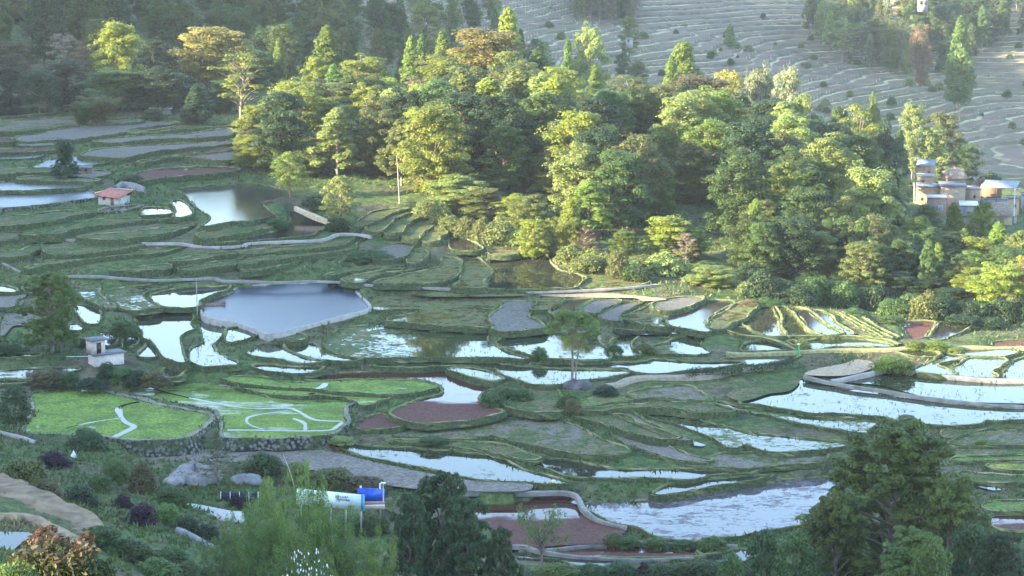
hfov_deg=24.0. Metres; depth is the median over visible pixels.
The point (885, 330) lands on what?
paddy bank
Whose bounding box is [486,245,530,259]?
paddy bank
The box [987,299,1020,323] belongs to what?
bush
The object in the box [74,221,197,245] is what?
paddy bank
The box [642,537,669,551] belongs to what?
bush
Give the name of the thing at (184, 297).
water
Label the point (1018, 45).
bush
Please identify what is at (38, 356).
paddy bank
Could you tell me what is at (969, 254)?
spreading tree
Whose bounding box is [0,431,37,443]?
kerb
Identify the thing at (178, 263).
paddy bank
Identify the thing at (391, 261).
paddy bank
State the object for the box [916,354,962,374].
water
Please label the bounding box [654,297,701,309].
paddy field
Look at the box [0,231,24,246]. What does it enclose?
paddy bank
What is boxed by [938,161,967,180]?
village house
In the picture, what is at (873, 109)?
broadleaf tree
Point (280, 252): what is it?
paddy bank
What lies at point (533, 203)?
broadleaf tree
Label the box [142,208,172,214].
water
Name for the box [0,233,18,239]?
paddy field
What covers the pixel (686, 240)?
open crowned tree
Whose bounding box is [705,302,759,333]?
paddy bank
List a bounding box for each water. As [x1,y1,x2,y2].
[0,104,64,115]
[0,155,40,158]
[0,182,81,189]
[0,190,93,207]
[0,286,15,291]
[0,354,35,356]
[0,368,76,377]
[0,381,27,383]
[0,532,31,549]
[34,157,99,166]
[67,418,119,427]
[70,324,81,329]
[75,306,99,323]
[76,285,114,307]
[99,205,135,211]
[99,332,116,344]
[105,286,164,309]
[113,401,138,436]
[123,336,137,347]
[129,124,229,132]
[136,313,193,361]
[139,345,155,356]
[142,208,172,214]
[148,387,342,421]
[151,286,228,306]
[163,369,181,376]
[172,201,191,216]
[177,184,288,224]
[189,319,236,365]
[203,284,367,332]
[226,328,255,341]
[227,422,343,430]
[240,212,325,240]
[245,410,287,428]
[247,344,317,362]
[255,366,319,372]
[278,334,304,339]
[287,344,356,360]
[292,418,306,429]
[314,382,328,388]
[317,371,500,422]
[325,323,523,358]
[336,444,567,483]
[343,265,425,281]
[370,296,498,325]
[377,362,627,383]
[379,258,458,282]
[408,250,426,262]
[409,290,523,296]
[422,229,446,241]
[449,238,481,250]
[449,368,501,379]
[455,257,490,286]
[476,496,624,546]
[489,246,526,254]
[489,255,584,288]
[497,333,609,358]
[512,550,619,565]
[532,299,562,308]
[535,460,743,478]
[538,360,738,372]
[551,299,590,313]
[560,546,696,556]
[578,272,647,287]
[585,478,840,539]
[612,329,674,334]
[613,337,638,355]
[622,307,664,325]
[647,414,849,450]
[655,337,708,353]
[655,475,771,493]
[668,301,732,330]
[689,441,704,445]
[701,550,754,561]
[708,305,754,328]
[720,403,884,431]
[725,355,796,364]
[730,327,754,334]
[742,341,785,349]
[742,379,1023,424]
[744,307,781,335]
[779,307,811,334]
[791,308,840,333]
[791,339,891,348]
[812,310,852,334]
[843,374,1023,403]
[902,351,936,356]
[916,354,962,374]
[931,324,967,338]
[950,349,1016,355]
[954,358,1004,376]
[973,484,1000,489]
[992,515,1023,529]
[1002,359,1023,378]
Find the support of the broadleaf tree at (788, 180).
on the terrain at (370, 196)
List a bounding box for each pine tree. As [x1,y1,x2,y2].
[54,0,78,44]
[208,0,227,31]
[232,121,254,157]
[246,5,260,37]
[254,12,271,46]
[261,1,276,38]
[306,107,367,175]
[312,11,319,28]
[329,13,344,65]
[340,22,353,57]
[344,0,364,31]
[367,26,386,72]
[374,118,418,185]
[385,106,423,159]
[448,13,458,32]
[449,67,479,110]
[457,8,463,27]
[468,66,488,90]
[485,0,494,20]
[490,12,498,31]
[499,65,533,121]
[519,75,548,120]
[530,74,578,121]
[567,0,575,9]
[572,0,584,22]
[572,179,613,235]
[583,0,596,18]
[604,0,617,21]
[614,88,628,115]
[619,0,633,15]
[639,175,676,223]
[735,96,751,115]
[745,198,764,250]
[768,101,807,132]
[772,196,782,215]
[800,0,813,23]
[804,0,820,34]
[805,119,821,133]
[811,1,826,43]
[822,10,838,51]
[842,14,855,53]
[847,0,857,19]
[848,205,857,221]
[850,216,872,269]
[854,0,862,14]
[858,16,868,44]
[860,7,868,21]
[861,0,877,19]
[862,33,876,67]
[883,226,900,267]
[885,179,902,199]
[904,1,915,20]
[917,238,938,289]
[929,242,946,286]
[967,23,977,57]
[975,5,992,51]
[992,0,1012,43]
[1013,0,1021,11]
[1015,1,1023,41]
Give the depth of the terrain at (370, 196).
485.46 m
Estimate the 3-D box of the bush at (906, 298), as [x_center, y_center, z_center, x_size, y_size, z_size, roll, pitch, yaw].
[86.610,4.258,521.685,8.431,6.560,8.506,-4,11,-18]
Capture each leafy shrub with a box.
[0,558,39,575]
[2,520,117,575]
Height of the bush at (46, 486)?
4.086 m
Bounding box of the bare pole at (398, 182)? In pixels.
[396,155,399,203]
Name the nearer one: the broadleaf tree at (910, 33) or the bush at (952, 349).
the bush at (952, 349)
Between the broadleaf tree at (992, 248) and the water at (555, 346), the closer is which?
the water at (555, 346)
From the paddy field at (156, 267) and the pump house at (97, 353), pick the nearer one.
the pump house at (97, 353)
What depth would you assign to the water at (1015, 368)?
462.68 m
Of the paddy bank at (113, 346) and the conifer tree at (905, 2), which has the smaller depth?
the paddy bank at (113, 346)
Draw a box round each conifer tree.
[0,0,13,53]
[23,0,40,30]
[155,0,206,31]
[179,83,214,124]
[271,37,288,84]
[301,24,344,81]
[324,63,343,82]
[343,20,360,64]
[365,0,382,24]
[394,0,409,39]
[394,52,403,84]
[398,35,423,87]
[416,33,429,77]
[430,30,449,77]
[449,31,455,42]
[493,6,527,65]
[517,29,527,58]
[526,51,531,62]
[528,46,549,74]
[553,199,586,244]
[561,37,573,77]
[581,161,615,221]
[585,65,602,93]
[653,156,676,214]
[662,54,679,85]
[707,209,735,229]
[722,23,736,48]
[837,0,850,40]
[849,10,861,43]
[856,0,864,18]
[874,0,883,33]
[878,22,900,72]
[894,128,909,178]
[897,0,909,17]
[899,40,914,73]
[909,15,914,23]
[910,0,923,15]
[916,215,933,235]
[938,201,966,232]
[942,15,977,110]
[958,228,970,246]
[983,221,1008,260]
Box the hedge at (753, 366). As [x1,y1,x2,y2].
[684,356,796,378]
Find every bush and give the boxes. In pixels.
[0,342,24,355]
[0,457,50,484]
[25,367,65,388]
[31,477,66,498]
[38,449,74,468]
[53,371,81,386]
[63,484,101,508]
[64,427,108,451]
[73,377,107,392]
[74,338,85,347]
[79,525,124,552]
[86,474,111,492]
[95,361,116,381]
[101,457,130,482]
[106,319,140,338]
[106,537,162,566]
[107,365,135,385]
[112,493,134,508]
[114,173,144,184]
[118,368,150,388]
[125,501,158,526]
[127,460,159,493]
[135,557,179,575]
[138,370,173,389]
[141,108,165,120]
[151,544,196,565]
[153,502,181,524]
[154,485,190,508]
[170,560,209,575]
[172,514,199,532]
[194,523,219,540]
[218,532,247,548]
[229,493,245,509]
[242,449,284,477]
[266,217,290,227]
[280,461,311,484]
[299,192,329,209]
[304,466,353,490]
[313,512,339,532]
[323,216,353,230]
[327,435,355,445]
[334,513,366,534]
[342,474,391,492]
[343,248,394,263]
[358,513,391,536]
[411,199,448,217]
[417,435,451,445]
[428,200,455,224]
[434,215,463,232]
[453,216,475,238]
[469,217,490,241]
[479,391,506,407]
[481,215,515,245]
[486,386,516,400]
[500,227,523,246]
[507,387,534,402]
[519,229,545,246]
[528,562,585,575]
[530,346,548,361]
[537,236,558,256]
[540,40,549,49]
[545,21,554,27]
[552,242,585,267]
[555,393,582,409]
[556,31,565,39]
[564,398,581,415]
[567,253,606,274]
[577,562,609,575]
[578,248,606,269]
[591,384,619,397]
[594,251,617,269]
[601,531,625,548]
[602,560,638,575]
[603,344,624,353]
[605,249,629,278]
[611,260,645,274]
[615,534,641,549]
[619,10,630,17]
[619,263,653,282]
[627,254,667,271]
[631,343,657,353]
[636,561,648,575]
[637,562,675,575]
[639,30,648,38]
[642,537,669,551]
[643,251,692,277]
[657,69,664,75]
[670,539,696,551]
[671,561,701,575]
[679,275,704,285]
[689,560,725,575]
[691,535,731,552]
[706,52,714,58]
[727,58,734,64]
[731,261,772,281]
[732,281,757,295]
[734,42,741,48]
[737,299,760,306]
[740,269,775,299]
[744,44,753,51]
[751,297,785,307]
[754,269,782,298]
[772,285,799,303]
[775,276,790,298]
[781,280,800,298]
[786,283,817,306]
[794,338,812,349]
[797,43,804,47]
[800,276,822,304]
[803,61,811,68]
[807,35,813,40]
[809,53,817,59]
[811,113,820,120]
[811,276,830,305]
[816,102,825,110]
[817,114,824,123]
[819,98,831,106]
[819,280,834,305]
[820,81,827,87]
[820,281,843,306]
[822,106,831,113]
[825,279,860,308]
[842,307,871,318]
[846,90,853,96]
[853,58,861,64]
[853,286,884,311]
[856,296,874,311]
[863,284,888,309]
[868,355,904,373]
[870,286,899,310]
[874,315,905,326]
[875,298,905,318]
[884,112,896,120]
[886,96,897,105]
[888,302,913,319]
[889,358,915,376]
[899,293,917,304]
[903,341,924,351]
[904,77,916,86]
[908,290,944,320]
[908,294,921,318]
[920,295,952,321]
[922,79,931,85]
[922,339,947,351]
[928,85,937,91]
[932,293,960,320]
[935,81,944,89]
[940,313,984,330]
[942,345,964,353]
[956,300,966,312]
[957,300,980,318]
[968,300,990,318]
[974,317,1011,331]
[974,439,989,445]
[976,171,1000,185]
[976,300,996,316]
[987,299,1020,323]
[1001,89,1011,97]
[1002,294,1019,323]
[1008,122,1016,128]
[1009,297,1023,323]
[1014,42,1022,47]
[1014,307,1023,325]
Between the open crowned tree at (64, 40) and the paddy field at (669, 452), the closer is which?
the paddy field at (669, 452)
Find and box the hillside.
[264,0,1023,174]
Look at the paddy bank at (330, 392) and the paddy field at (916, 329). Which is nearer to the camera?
the paddy bank at (330, 392)
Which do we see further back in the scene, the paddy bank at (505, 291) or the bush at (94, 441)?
the paddy bank at (505, 291)
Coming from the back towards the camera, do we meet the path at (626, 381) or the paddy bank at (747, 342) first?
the paddy bank at (747, 342)
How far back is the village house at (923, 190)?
896.31 m
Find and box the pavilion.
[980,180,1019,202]
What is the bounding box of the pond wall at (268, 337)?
[200,283,371,341]
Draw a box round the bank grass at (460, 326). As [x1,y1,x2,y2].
[0,108,1023,563]
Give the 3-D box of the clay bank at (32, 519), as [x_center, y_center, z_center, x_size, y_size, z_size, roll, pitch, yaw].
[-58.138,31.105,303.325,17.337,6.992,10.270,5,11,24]
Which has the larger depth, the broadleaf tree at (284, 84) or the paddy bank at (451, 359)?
the broadleaf tree at (284, 84)
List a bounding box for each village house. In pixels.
[913,183,940,204]
[916,159,936,182]
[916,173,934,182]
[917,0,927,11]
[926,194,946,215]
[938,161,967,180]
[938,181,966,207]
[943,169,966,182]
[965,186,980,204]
[969,176,983,187]
[988,202,1013,224]
[1006,195,1019,214]
[1020,192,1023,210]
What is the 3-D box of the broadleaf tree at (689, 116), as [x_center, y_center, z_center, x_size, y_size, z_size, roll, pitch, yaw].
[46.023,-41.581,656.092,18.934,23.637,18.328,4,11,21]
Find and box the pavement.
[186,503,244,522]
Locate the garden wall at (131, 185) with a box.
[115,181,145,192]
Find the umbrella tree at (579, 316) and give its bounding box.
[543,309,602,379]
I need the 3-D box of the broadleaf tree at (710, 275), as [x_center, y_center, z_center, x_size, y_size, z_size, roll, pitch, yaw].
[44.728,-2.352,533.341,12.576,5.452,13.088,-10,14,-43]
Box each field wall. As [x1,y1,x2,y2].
[461,490,627,530]
[512,544,694,562]
[543,542,737,551]
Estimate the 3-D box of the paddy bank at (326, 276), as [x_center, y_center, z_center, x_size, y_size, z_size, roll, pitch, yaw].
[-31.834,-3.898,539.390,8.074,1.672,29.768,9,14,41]
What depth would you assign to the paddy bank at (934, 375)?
459.28 m
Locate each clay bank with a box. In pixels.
[0,473,114,540]
[0,512,97,556]
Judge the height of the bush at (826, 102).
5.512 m
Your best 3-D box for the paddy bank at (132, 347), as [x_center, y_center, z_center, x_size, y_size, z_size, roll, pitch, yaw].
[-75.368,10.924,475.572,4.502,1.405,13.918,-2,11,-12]
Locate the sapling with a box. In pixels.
[176,438,249,488]
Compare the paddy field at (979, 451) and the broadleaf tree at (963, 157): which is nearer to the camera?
the paddy field at (979, 451)
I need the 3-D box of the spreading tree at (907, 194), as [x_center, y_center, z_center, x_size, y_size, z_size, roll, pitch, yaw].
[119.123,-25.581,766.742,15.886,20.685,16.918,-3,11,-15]
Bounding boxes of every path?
[1,263,656,293]
[142,233,372,248]
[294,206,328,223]
[605,364,773,387]
[726,345,1023,356]
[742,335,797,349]
[789,335,903,345]
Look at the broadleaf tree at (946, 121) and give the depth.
979.56 m
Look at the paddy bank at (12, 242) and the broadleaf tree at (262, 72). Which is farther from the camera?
the broadleaf tree at (262, 72)
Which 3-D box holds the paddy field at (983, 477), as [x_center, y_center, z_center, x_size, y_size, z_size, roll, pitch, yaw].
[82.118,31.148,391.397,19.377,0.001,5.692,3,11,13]
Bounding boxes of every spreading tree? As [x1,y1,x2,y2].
[12,69,62,113]
[110,68,160,108]
[161,2,206,62]
[164,26,268,93]
[206,3,238,52]
[224,5,259,51]
[242,0,262,18]
[247,25,274,57]
[298,32,320,71]
[315,79,328,83]
[339,53,390,79]
[349,108,400,168]
[373,29,403,69]
[375,76,405,91]
[383,159,406,175]
[405,52,470,85]
[442,152,474,178]
[446,24,462,42]
[448,42,461,58]
[486,65,508,85]
[513,59,546,76]
[533,92,581,141]
[538,66,591,97]
[544,50,555,71]
[544,50,556,65]
[570,90,589,108]
[587,88,629,127]
[604,74,656,92]
[604,132,675,225]
[663,90,729,163]
[676,117,736,193]
[698,85,742,152]
[712,68,749,104]
[764,144,820,198]
[776,212,790,247]
[807,119,840,140]
[817,195,860,228]
[818,212,854,251]
[830,275,874,290]
[839,102,886,166]
[839,211,900,254]
[848,241,894,282]
[872,270,921,297]
[886,219,905,229]
[896,244,929,276]
[903,187,911,204]
[903,230,919,237]
[906,24,934,96]
[908,19,925,31]
[909,38,932,66]
[937,253,985,298]
[941,266,997,301]
[947,248,988,278]
[960,0,980,21]
[965,261,1023,302]
[986,0,1015,19]
[1004,255,1023,303]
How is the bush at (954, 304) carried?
on the terrain at (370, 196)
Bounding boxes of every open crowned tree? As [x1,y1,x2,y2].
[40,33,84,78]
[70,40,94,90]
[206,51,272,119]
[403,76,425,86]
[567,0,586,20]
[571,227,598,249]
[583,0,597,20]
[590,0,610,23]
[623,0,642,22]
[633,0,647,17]
[669,232,698,263]
[825,17,856,63]
[844,23,860,57]
[848,21,873,60]
[871,19,898,50]
[872,8,896,31]
[882,0,899,21]
[883,18,912,70]
[928,262,950,287]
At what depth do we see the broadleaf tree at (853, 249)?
544.52 m
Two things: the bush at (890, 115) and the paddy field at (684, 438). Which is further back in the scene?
the bush at (890, 115)
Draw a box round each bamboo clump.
[65,101,96,125]
[75,94,123,122]
[185,531,257,575]
[208,503,274,575]
[237,470,322,575]
[256,528,338,575]
[288,456,341,575]
[297,505,382,575]
[352,524,399,575]
[545,216,577,250]
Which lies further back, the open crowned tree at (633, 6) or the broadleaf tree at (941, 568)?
the open crowned tree at (633, 6)
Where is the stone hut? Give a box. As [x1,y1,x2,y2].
[95,187,132,205]
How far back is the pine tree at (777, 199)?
584.37 m
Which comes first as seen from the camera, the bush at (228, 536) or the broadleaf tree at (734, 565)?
the broadleaf tree at (734, 565)
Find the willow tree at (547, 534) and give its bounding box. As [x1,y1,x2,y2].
[512,502,570,565]
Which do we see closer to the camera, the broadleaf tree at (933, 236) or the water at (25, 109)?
the broadleaf tree at (933, 236)
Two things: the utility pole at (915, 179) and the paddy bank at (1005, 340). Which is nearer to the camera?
the paddy bank at (1005, 340)
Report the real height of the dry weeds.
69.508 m
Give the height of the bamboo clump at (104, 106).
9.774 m
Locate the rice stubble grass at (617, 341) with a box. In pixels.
[71,125,1022,523]
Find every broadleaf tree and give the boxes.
[0,38,37,76]
[0,63,32,109]
[0,385,35,433]
[14,271,84,353]
[16,0,67,67]
[42,56,90,107]
[62,0,109,68]
[71,67,142,111]
[76,16,113,71]
[86,17,146,101]
[96,0,136,36]
[124,0,149,22]
[132,36,179,79]
[134,65,191,110]
[142,0,179,51]
[168,73,207,105]
[179,13,206,57]
[193,0,213,14]
[204,80,244,112]
[221,0,251,37]
[226,134,268,168]
[231,103,270,147]
[233,48,283,89]
[243,121,304,163]
[246,89,318,168]
[255,0,274,14]
[259,0,294,24]
[259,76,325,121]
[260,136,302,168]
[263,21,305,81]
[268,151,309,197]
[271,148,332,174]
[274,85,330,141]
[286,0,320,18]
[286,12,319,60]
[295,131,340,164]
[297,55,329,82]
[299,7,351,67]
[302,96,357,145]
[307,78,341,110]
[311,0,345,15]
[318,175,361,218]
[321,82,380,108]
[325,120,360,148]
[330,147,382,168]
[339,72,372,102]
[343,82,382,120]
[345,104,369,130]
[346,110,388,164]
[350,0,367,18]
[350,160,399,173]
[354,14,373,44]
[354,91,397,144]
[363,0,388,38]
[364,74,390,94]
[376,0,411,53]
[377,87,426,158]
[378,85,408,111]
[382,492,437,575]
[384,97,474,199]
[397,30,408,53]
[400,470,484,574]
[402,0,444,64]
[402,101,478,180]
[405,0,426,8]
[405,83,430,108]
[405,155,452,185]
[410,76,476,124]
[417,173,489,211]
[429,3,446,27]
[431,495,497,575]
[432,87,493,174]
[438,65,478,97]
[440,28,534,77]
[441,3,461,31]
[446,0,461,6]
[455,187,507,218]
[460,0,478,19]
[462,77,505,146]
[463,167,516,197]
[466,3,483,27]
[467,91,539,173]
[474,121,540,194]
[477,526,524,575]
[487,48,525,67]
[487,65,509,72]
[489,0,502,16]
[492,193,532,225]
[502,62,537,80]
[505,62,542,71]
[505,193,555,231]
[512,154,543,179]
[515,92,566,176]
[515,216,551,258]
[516,121,548,180]
[523,172,561,200]
[527,37,543,52]
[530,121,573,188]
[534,106,618,196]
[542,141,609,223]
[560,126,616,195]
[564,96,624,148]
[566,79,576,93]
[571,20,611,93]
[572,57,587,88]
[577,86,609,100]
[590,86,636,147]
[590,149,657,230]
[605,0,621,12]
[607,229,639,255]
[614,52,631,78]
[616,87,661,135]
[617,13,642,57]
[618,145,651,204]
[627,60,651,86]
[630,86,667,130]
[635,214,701,255]
[639,98,672,137]
[643,92,708,165]
[649,84,678,131]
[653,70,747,106]
[661,40,704,88]
[669,140,715,202]
[672,83,697,95]
[672,172,714,203]
[675,224,711,259]
[686,264,741,286]
[701,146,784,234]
[705,116,779,198]
[712,107,758,156]
[716,549,745,575]
[721,214,772,265]
[722,97,751,115]
[737,222,784,271]
[738,199,776,230]
[739,527,781,575]
[743,60,774,104]
[747,97,800,117]
[749,114,777,163]
[752,253,798,275]
[753,160,800,201]
[758,132,774,164]
[760,137,802,194]
[763,211,793,259]
[765,110,818,147]
[765,131,806,156]
[767,530,826,575]
[769,63,804,109]
[769,215,827,281]
[770,195,790,216]
[773,185,831,234]
[783,167,836,236]
[791,91,813,118]
[793,131,870,200]
[793,274,837,283]
[795,414,978,575]
[798,491,875,575]
[801,132,820,142]
[801,156,838,199]
[802,224,820,238]
[802,230,837,269]
[802,231,844,278]
[805,252,850,276]
[817,0,850,46]
[824,117,860,144]
[829,105,852,129]
[830,222,856,261]
[835,165,910,233]
[836,130,888,194]
[838,236,888,287]
[840,257,889,286]
[843,161,868,192]
[860,14,887,59]
[860,221,888,242]
[861,144,895,176]
[863,91,883,133]
[872,182,903,206]
[873,117,906,187]
[873,200,913,217]
[874,525,947,575]
[878,158,916,198]
[885,174,905,197]
[885,236,922,286]
[886,233,913,262]
[893,203,911,224]
[894,0,901,10]
[894,3,912,22]
[894,99,934,178]
[894,236,926,268]
[896,24,918,61]
[896,417,934,537]
[898,216,931,235]
[899,154,913,203]
[902,474,992,575]
[908,275,959,296]
[910,539,952,575]
[912,202,950,234]
[913,14,930,32]
[915,227,954,273]
[916,126,950,176]
[917,111,968,164]
[923,0,952,34]
[926,4,957,48]
[933,230,965,277]
[934,35,955,69]
[935,286,975,303]
[940,246,965,279]
[941,239,968,260]
[947,0,966,13]
[947,4,965,26]
[947,520,999,575]
[948,10,965,36]
[948,143,988,176]
[954,20,976,48]
[961,236,993,270]
[965,0,993,37]
[966,201,1001,239]
[972,532,1023,575]
[978,7,1001,46]
[981,239,1012,271]
[982,244,1005,289]
[993,247,1023,288]
[993,247,1023,294]
[1004,230,1023,248]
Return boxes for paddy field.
[0,117,135,130]
[0,138,14,141]
[0,148,54,152]
[0,168,59,173]
[0,212,88,224]
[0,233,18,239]
[0,245,39,256]
[0,294,24,306]
[0,310,32,335]
[17,122,181,140]
[18,177,94,180]
[19,143,55,145]
[24,387,208,438]
[29,246,181,267]
[34,218,166,233]
[43,243,141,253]
[74,171,109,176]
[82,142,231,156]
[83,222,194,238]
[97,129,231,141]
[113,265,170,270]
[133,383,350,437]
[135,167,237,179]
[141,148,230,161]
[147,449,532,491]
[171,251,237,260]
[181,260,241,269]
[193,153,232,159]
[198,218,284,237]
[225,377,436,393]
[241,236,354,252]
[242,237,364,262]
[243,263,288,270]
[247,388,384,404]
[331,262,403,274]
[352,208,406,226]
[355,414,401,428]
[367,210,411,230]
[378,244,411,258]
[385,214,423,232]
[394,420,628,453]
[396,440,537,458]
[403,220,437,238]
[490,301,541,330]
[505,390,560,410]
[578,300,618,312]
[578,415,676,437]
[580,395,629,405]
[583,402,731,411]
[601,302,641,320]
[615,435,708,460]
[628,414,688,439]
[634,386,711,399]
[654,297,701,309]
[687,454,825,467]
[727,378,799,400]
[827,311,880,336]
[852,315,896,337]
[903,321,934,338]
[942,424,1023,437]
[949,430,1023,445]
[952,456,1023,460]
[954,449,1023,454]
[960,472,1023,482]
[983,501,1023,510]
[990,463,1023,469]
[992,340,1023,346]
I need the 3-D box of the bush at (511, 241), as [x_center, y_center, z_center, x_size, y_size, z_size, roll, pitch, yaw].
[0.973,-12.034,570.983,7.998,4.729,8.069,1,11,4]
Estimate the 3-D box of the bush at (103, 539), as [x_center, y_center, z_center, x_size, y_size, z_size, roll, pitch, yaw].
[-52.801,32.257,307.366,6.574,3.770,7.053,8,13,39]
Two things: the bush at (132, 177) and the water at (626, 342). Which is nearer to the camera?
the water at (626, 342)
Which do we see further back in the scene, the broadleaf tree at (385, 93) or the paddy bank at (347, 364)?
the broadleaf tree at (385, 93)
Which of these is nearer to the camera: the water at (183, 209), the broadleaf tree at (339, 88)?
the water at (183, 209)
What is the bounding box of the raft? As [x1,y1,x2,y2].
[204,299,225,305]
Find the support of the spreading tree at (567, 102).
on the terrain at (370, 196)
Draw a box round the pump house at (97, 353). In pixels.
[66,336,126,366]
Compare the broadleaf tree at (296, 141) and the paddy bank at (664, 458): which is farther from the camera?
the broadleaf tree at (296, 141)
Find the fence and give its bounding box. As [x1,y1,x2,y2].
[220,491,258,504]
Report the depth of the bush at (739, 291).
525.68 m
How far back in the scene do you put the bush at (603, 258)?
543.93 m
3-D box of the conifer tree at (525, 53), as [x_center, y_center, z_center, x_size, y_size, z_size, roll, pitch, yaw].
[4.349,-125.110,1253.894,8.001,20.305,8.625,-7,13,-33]
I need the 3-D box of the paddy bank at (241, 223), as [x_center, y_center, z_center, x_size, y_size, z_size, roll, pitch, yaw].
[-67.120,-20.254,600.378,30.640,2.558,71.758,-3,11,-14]
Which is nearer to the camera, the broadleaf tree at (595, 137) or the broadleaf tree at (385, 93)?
the broadleaf tree at (595, 137)
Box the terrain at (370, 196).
[0,0,1023,575]
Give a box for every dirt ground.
[540,292,665,300]
[805,359,873,375]
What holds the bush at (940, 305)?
on the terrain at (370, 196)
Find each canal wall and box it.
[803,375,1023,408]
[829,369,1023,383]
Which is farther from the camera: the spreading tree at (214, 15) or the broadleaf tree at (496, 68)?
the spreading tree at (214, 15)
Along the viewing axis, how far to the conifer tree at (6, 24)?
835.94 m
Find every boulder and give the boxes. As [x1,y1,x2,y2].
[163,474,185,486]
[169,460,222,486]
[230,473,262,485]
[563,378,581,390]
[579,379,591,390]
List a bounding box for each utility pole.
[196,278,197,314]
[914,157,916,201]
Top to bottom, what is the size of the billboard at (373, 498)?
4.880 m
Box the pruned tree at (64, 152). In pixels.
[49,139,81,178]
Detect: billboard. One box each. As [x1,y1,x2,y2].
[296,488,364,531]
[358,483,384,517]
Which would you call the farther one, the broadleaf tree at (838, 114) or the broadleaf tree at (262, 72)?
the broadleaf tree at (262, 72)
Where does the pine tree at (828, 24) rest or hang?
on the hillside
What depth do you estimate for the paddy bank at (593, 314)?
506.92 m
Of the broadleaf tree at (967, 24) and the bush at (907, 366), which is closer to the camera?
the bush at (907, 366)
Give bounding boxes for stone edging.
[175,527,214,547]
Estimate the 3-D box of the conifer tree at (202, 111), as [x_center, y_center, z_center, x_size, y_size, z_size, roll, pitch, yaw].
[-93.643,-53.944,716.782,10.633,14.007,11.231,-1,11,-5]
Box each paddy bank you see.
[0,104,67,118]
[0,116,144,136]
[0,137,21,146]
[0,147,58,156]
[0,154,43,160]
[0,167,63,180]
[0,181,87,194]
[0,189,97,211]
[0,210,98,231]
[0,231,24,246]
[0,244,47,263]
[0,285,20,295]
[0,294,26,312]
[0,352,43,360]
[0,366,80,381]
[0,374,34,387]
[13,175,103,187]
[14,121,184,143]
[15,141,60,148]
[18,216,172,242]
[19,245,186,274]
[20,286,32,295]
[22,387,216,457]
[32,156,109,169]
[40,242,147,259]
[67,322,84,333]
[73,169,112,177]
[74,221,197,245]
[74,283,118,311]
[74,304,102,326]
[77,141,233,163]
[90,128,235,147]
[97,331,120,349]
[98,204,144,214]
[104,284,172,315]
[109,263,173,278]
[121,335,140,350]
[125,123,235,135]
[126,165,242,185]
[132,382,353,450]
[133,312,196,371]
[136,147,233,167]
[136,342,158,361]
[139,206,176,218]
[148,285,233,312]
[160,367,188,382]
[168,247,286,267]
[169,199,194,222]
[174,182,288,231]
[174,258,242,277]
[184,152,233,165]
[188,321,242,371]
[192,216,288,245]
[200,216,329,245]
[221,326,258,345]
[222,375,439,398]
[235,385,390,409]
[237,236,362,259]
[237,238,367,268]
[238,256,339,277]
[244,342,328,366]
[250,363,327,378]
[275,332,308,346]
[298,342,364,367]
[301,370,507,430]
[321,264,405,280]
[322,321,531,364]
[332,442,572,489]
[337,264,429,288]
[347,207,410,232]
[352,413,409,434]
[360,208,414,237]
[367,242,415,264]
[369,295,503,332]
[370,256,464,289]
[371,363,630,390]
[382,216,426,239]
[384,438,543,464]
[391,417,632,461]
[400,218,437,244]
[404,248,429,268]
[420,230,448,247]
[445,366,506,386]
[447,236,485,254]
[449,255,494,293]
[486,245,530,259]
[487,254,587,294]
[488,300,547,337]
[495,331,613,364]
[502,389,570,419]
[513,554,618,569]
[527,358,742,375]
[529,297,566,314]
[534,458,761,483]
[546,298,593,321]
[563,540,706,562]
[568,271,651,291]
[571,413,681,446]
[574,299,622,317]
[576,401,739,419]
[579,392,636,406]
[584,476,827,547]
[597,301,645,327]
[608,335,642,360]
[608,432,714,465]
[613,412,694,446]
[622,303,671,331]
[625,384,715,402]
[643,414,852,458]
[648,474,776,501]
[649,295,707,315]
[650,336,711,356]
[665,299,734,337]
[684,451,829,472]
[695,547,759,564]
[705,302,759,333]
[715,400,900,437]
[719,353,802,366]
[726,326,764,337]
[737,378,1023,429]
[739,339,792,351]
[741,304,787,340]
[772,305,821,339]
[786,306,846,339]
[786,337,895,348]
[809,309,854,334]
[821,310,882,336]
[837,311,893,339]
[856,316,900,340]
[894,349,943,359]
[901,319,939,338]
[912,352,967,379]
[925,322,975,340]
[939,426,1023,440]
[944,348,1020,358]
[946,429,1023,448]
[948,453,1023,465]
[952,446,1022,456]
[953,356,1011,377]
[955,470,1023,487]
[980,499,1023,515]
[983,461,1023,473]
[987,513,1023,536]
[990,339,1023,346]
[1001,356,1023,378]
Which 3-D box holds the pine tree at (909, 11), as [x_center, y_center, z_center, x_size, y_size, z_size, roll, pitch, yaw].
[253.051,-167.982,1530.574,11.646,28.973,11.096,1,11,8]
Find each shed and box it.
[79,165,92,173]
[149,104,172,113]
[625,38,632,47]
[959,201,978,215]
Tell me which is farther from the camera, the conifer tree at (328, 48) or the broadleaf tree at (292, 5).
the broadleaf tree at (292, 5)
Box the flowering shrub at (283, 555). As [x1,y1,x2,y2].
[256,538,335,575]
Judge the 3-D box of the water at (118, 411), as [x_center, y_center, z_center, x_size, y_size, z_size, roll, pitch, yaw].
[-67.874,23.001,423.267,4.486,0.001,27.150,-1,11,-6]
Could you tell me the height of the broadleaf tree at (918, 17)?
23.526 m
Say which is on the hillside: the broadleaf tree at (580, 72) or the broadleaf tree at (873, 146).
the broadleaf tree at (580, 72)
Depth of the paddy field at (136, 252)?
548.88 m
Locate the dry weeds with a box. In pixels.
[0,108,1020,575]
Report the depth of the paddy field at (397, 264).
541.34 m

